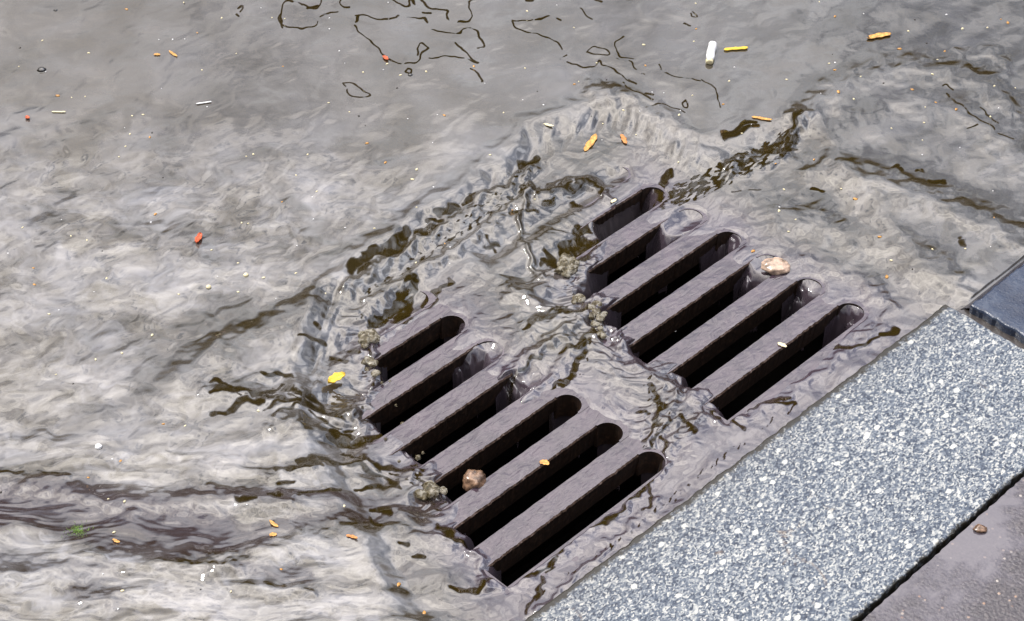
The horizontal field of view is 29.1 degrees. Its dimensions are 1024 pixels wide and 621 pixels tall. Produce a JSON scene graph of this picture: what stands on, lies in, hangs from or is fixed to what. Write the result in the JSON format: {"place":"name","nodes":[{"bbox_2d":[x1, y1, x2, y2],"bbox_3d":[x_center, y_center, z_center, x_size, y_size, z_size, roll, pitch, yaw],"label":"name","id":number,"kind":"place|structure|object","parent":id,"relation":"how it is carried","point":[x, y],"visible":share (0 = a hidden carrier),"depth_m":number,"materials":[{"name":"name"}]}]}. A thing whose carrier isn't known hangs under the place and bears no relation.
{"place":"outdoors","nodes":[
{"label":"outdoors","id":0,"kind":"place"},
{"bbox_2d":[0,0,1023,620],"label":"water","id":1,"kind":"structure","parent":0,"point":[300,458],"depth_m":2.19,"materials":[{"name":"grey liquid"}]},
{"bbox_2d":[37,67,46,72],"bbox_3d":[-0.575,-0.295,2.414,0.017,0.004,0.016,0,41,0],"label":"bubble","id":2,"kind":"object","parent":1,"relation":"on","point":[41,69],"visible":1,"depth_m":2.41,"materials":[{"name":"black"}]},
{"bbox_2d":[62,520,88,537],"bbox_3d":[-0.407,0.204,1.849,0.029,0.003,0.023,0,41,0],"label":"moss tuft","id":3,"kind":"object","parent":1,"relation":"on","point":[78,530],"visible":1,"depth_m":1.85,"materials":[{"name":"green plant"}]},
{"bbox_2d":[95,443,101,448],"bbox_3d":[-0.404,0.133,1.930,0.007,0.006,0.007,0,41,0],"label":"bead","id":4,"kind":"object","parent":1,"relation":"on","point":[98,446],"visible":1,"depth_m":1.93,"materials":[{"name":"white plastic"}]},
{"bbox_2d":[195,232,201,242],"bbox_3d":[-0.344,-0.079,2.168,0.008,0.004,0.017,5,42,5],"label":"leaf","id":5,"kind":"object","parent":1,"relation":"on","point":[198,237],"visible":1,"depth_m":2.17,"materials":[{"name":"plant"}]},
{"bbox_2d":[269,520,277,526],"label":"leaf","id":6,"kind":"object","parent":1,"relation":"on","point":[273,523],"visible":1,"depth_m":1.85,"materials":[{"name":"orange plant"}]},
{"bbox_2d":[328,372,344,383],"bbox_3d":[-0.179,0.069,2.008,0.012,0.006,0.020,26,48,27],"label":"leaf","id":7,"kind":"object","parent":1,"relation":"on","point":[335,377],"visible":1,"depth_m":2.01,"materials":[{"name":"yellow plant"}]},
{"bbox_2d":[346,534,357,538],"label":"leaf","id":8,"kind":"object","parent":1,"relation":"on","point":[351,536],"visible":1,"depth_m":1.84,"materials":[{"name":"orange plant"}]},
{"bbox_2d":[357,328,379,348],"bbox_3d":[-0.150,0.028,2.060,0.025,0.010,0.024,-25,47,-25],"label":"foam","id":9,"kind":"object","parent":1,"relation":"on","point":[366,337],"visible":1,"depth_m":2.06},
{"bbox_2d":[361,356,380,376],"bbox_3d":[-0.144,0.057,2.032,0.018,0.006,0.032,-15,44,-17],"label":"foam","id":10,"kind":"object","parent":1,"relation":"on","point":[370,361],"visible":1,"depth_m":2.03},
{"bbox_2d":[415,480,447,499],"bbox_3d":[-0.079,0.172,1.902,0.031,0.011,0.021,-15,43,-16],"label":"foam","id":11,"kind":"object","parent":1,"relation":"on","point":[431,489],"visible":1,"depth_m":1.90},
{"bbox_2d":[554,253,579,277],"bbox_3d":[0.061,-0.049,2.149,0.025,0.011,0.038,11,43,12],"label":"foam","id":12,"kind":"object","parent":1,"relation":"on","point":[568,265],"visible":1,"depth_m":2.14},
{"bbox_2d":[571,293,585,303],"bbox_3d":[0.071,-0.013,2.108,0.016,0.007,0.017,0,41,0],"label":"foam","id":13,"kind":"object","parent":1,"relation":"on","point":[579,298],"visible":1,"depth_m":2.10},
{"bbox_2d":[584,134,596,150],"bbox_3d":[0.092,-0.197,2.317,0.009,0.001,0.037,15,44,16],"label":"leaf","id":14,"kind":"object","parent":1,"relation":"on","point":[590,142],"visible":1,"depth_m":2.32,"materials":[{"name":"yellow plant"}]},
{"bbox_2d":[588,300,607,325],"bbox_3d":[0.088,0.002,2.089,0.028,0.008,0.038,21,46,22],"label":"foam","id":15,"kind":"object","parent":1,"relation":"on","point":[598,314],"visible":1,"depth_m":2.09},
{"bbox_2d":[596,326,606,338],"bbox_3d":[0.093,0.022,2.069,0.012,0.005,0.019,0,41,0],"label":"foam","id":16,"kind":"object","parent":1,"relation":"on","point":[601,333],"visible":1,"depth_m":2.06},
{"bbox_2d":[620,134,626,143],"bbox_3d":[0.132,-0.202,2.321,0.007,0.001,0.020,-12,43,-13],"label":"leaf","id":17,"kind":"object","parent":1,"relation":"on","point":[623,138],"visible":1,"depth_m":2.32,"materials":[{"name":"orange plant"}]},
{"bbox_2d":[706,41,716,64],"bbox_3d":[0.246,-0.318,2.437,0.012,0.009,0.044,7,42,8],"label":"cigarette end","id":18,"kind":"object","parent":1,"relation":"on","point":[711,50],"visible":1,"depth_m":2.43,"materials":[{"name":"white paper"}]},
{"bbox_2d":[724,46,747,50],"bbox_3d":[0.278,-0.325,2.448,0.031,0.002,0.006,-6,42,-7],"label":"plant stalk","id":19,"kind":"object","parent":1,"relation":"on","point":[736,48],"visible":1,"depth_m":2.45,"materials":[{"name":"yellow plant"}]},
{"bbox_2d":[752,116,771,119],"bbox_3d":[0.296,-0.228,2.338,0.024,0.001,0.005,9,42,10],"label":"leaf","id":20,"kind":"object","parent":1,"relation":"on","point":[761,118],"visible":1,"depth_m":2.34,"materials":[{"name":"plant"}]},
{"bbox_2d":[867,32,890,38],"bbox_3d":[0.459,-0.344,2.470,0.033,0.002,0.010,-12,43,-13],"label":"leaf","id":21,"kind":"object","parent":1,"relation":"on","point":[876,35],"visible":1,"depth_m":2.47,"materials":[{"name":"orange plant"}]},
{"bbox_2d":[863,477,1023,620],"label":"pavement","id":22,"kind":"structure","parent":0,"point":[968,573],"depth_m":1.80,"materials":[{"name":"grey asphalt"}]},
{"bbox_2d":[973,524,986,532],"bbox_3d":[0.436,0.203,1.841,0.014,0.008,0.010,0,41,0],"label":"pebble","id":23,"kind":"object","parent":22,"relation":"on","point":[978,528],"visible":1,"depth_m":1.84,"materials":[{"name":"brown stone"}]},
{"label":"road","id":24,"kind":"structure","parent":0,"visible":0},
{"bbox_2d":[381,251,823,586],"bbox_3d":[0.057,0.289,2.273,0.625,0.638,0.448,-33,51,-32],"label":"drain shaft","id":25,"kind":"object","parent":24,"relation":"in","point":[557,540],"visible":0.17,"depth_m":2.45,"materials":[{"name":"brick"}]},
{"bbox_2d":[362,167,868,592],"bbox_3d":[0.057,0.052,2.064,0.625,0.030,0.448,-33,51,-32],"label":"drain grate","id":26,"kind":"object","parent":25,"relation":"on","point":[585,427],"visible":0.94,"depth_m":2.02,"materials":[{"name":"metal"}]},
{"bbox_2d":[462,469,485,491],"bbox_3d":[-0.036,0.167,1.917,0.024,0.027,0.025,0,41,0],"label":"pebble","id":27,"kind":"object","parent":26,"relation":"in","point":[473,479],"visible":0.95,"depth_m":1.91,"materials":[{"name":"brown stone"}]},
{"bbox_2d":[540,460,548,464],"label":"leaf","id":28,"kind":"object","parent":26,"relation":"on","point":[544,462],"visible":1,"depth_m":1.93,"materials":[{"name":"plant"}]},
{"bbox_2d":[761,257,789,274],"bbox_3d":[0.287,-0.048,2.151,0.032,0.014,0.026,0,41,0],"label":"pebble","id":29,"kind":"object","parent":26,"relation":"on","point":[775,266],"visible":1,"depth_m":2.15,"materials":[{"name":"beige stone"}]},
{"bbox_2d":[778,342,786,346],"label":"leaf","id":30,"kind":"object","parent":26,"relation":"on","point":[782,344],"visible":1,"depth_m":2.06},
{"bbox_2d":[525,304,1023,620],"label":"kerb stone","id":31,"kind":"object","parent":24,"relation":"on","point":[862,493],"visible":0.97,"depth_m":1.87,"materials":[{"name":"stone"}]},
{"bbox_2d":[957,309,1023,348],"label":"mortar joint","id":32,"kind":"object","parent":31,"relation":"attached to","point":[997,331],"visible":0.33,"depth_m":2.06,"materials":[{"name":"grey concrete"}]},
{"bbox_2d":[962,261,1023,343],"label":"kerb stone","id":33,"kind":"object","parent":24,"relation":"on","point":[999,304],"visible":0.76,"depth_m":2.08,"materials":[{"name":"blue stone"}]}
]}

